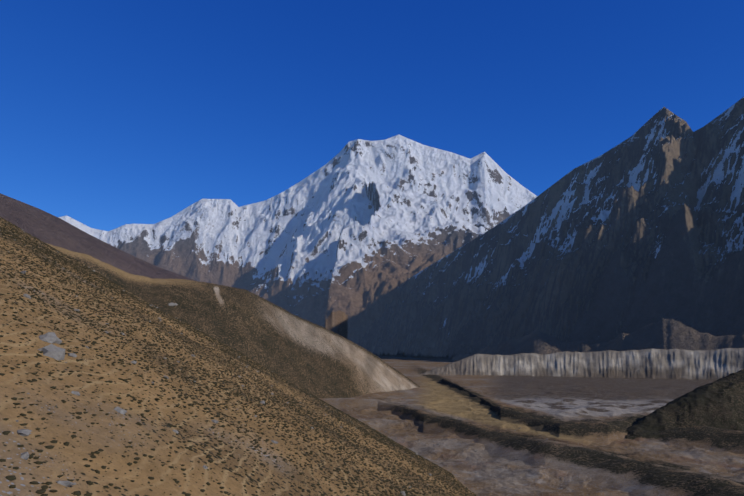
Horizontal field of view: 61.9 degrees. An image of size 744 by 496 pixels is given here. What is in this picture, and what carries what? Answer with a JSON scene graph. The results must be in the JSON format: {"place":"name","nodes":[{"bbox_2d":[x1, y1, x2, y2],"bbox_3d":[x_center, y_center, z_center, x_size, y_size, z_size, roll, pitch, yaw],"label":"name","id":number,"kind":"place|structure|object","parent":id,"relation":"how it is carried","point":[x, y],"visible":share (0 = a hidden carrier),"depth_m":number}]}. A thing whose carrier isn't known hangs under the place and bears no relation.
{"place":"outdoors","nodes":[
{"label":"outdoors","id":0,"kind":"place"},
{"bbox_2d":[0,97,743,495],"bbox_3d":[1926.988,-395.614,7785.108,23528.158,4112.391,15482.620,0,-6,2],"label":"terrain","id":1,"kind":"structure","parent":0,"point":[586,319],"depth_m":1978.04},
{"bbox_2d":[0,217,476,495],"bbox_3d":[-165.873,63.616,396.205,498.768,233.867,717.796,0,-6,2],"label":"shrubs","id":2,"kind":"object","parent":1,"relation":"on","point":[66,443],"visible":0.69,"depth_m":279.89},
{"bbox_2d":[0,229,562,495],"bbox_3d":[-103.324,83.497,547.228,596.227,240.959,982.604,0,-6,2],"label":"boulders","id":3,"kind":"object","parent":1,"relation":"on","point":[51,350],"visible":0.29,"depth_m":180.86},
{"bbox_2d":[0,0,743,230],"label":"sky","id":4,"kind":"structure","parent":0,"point":[114,114]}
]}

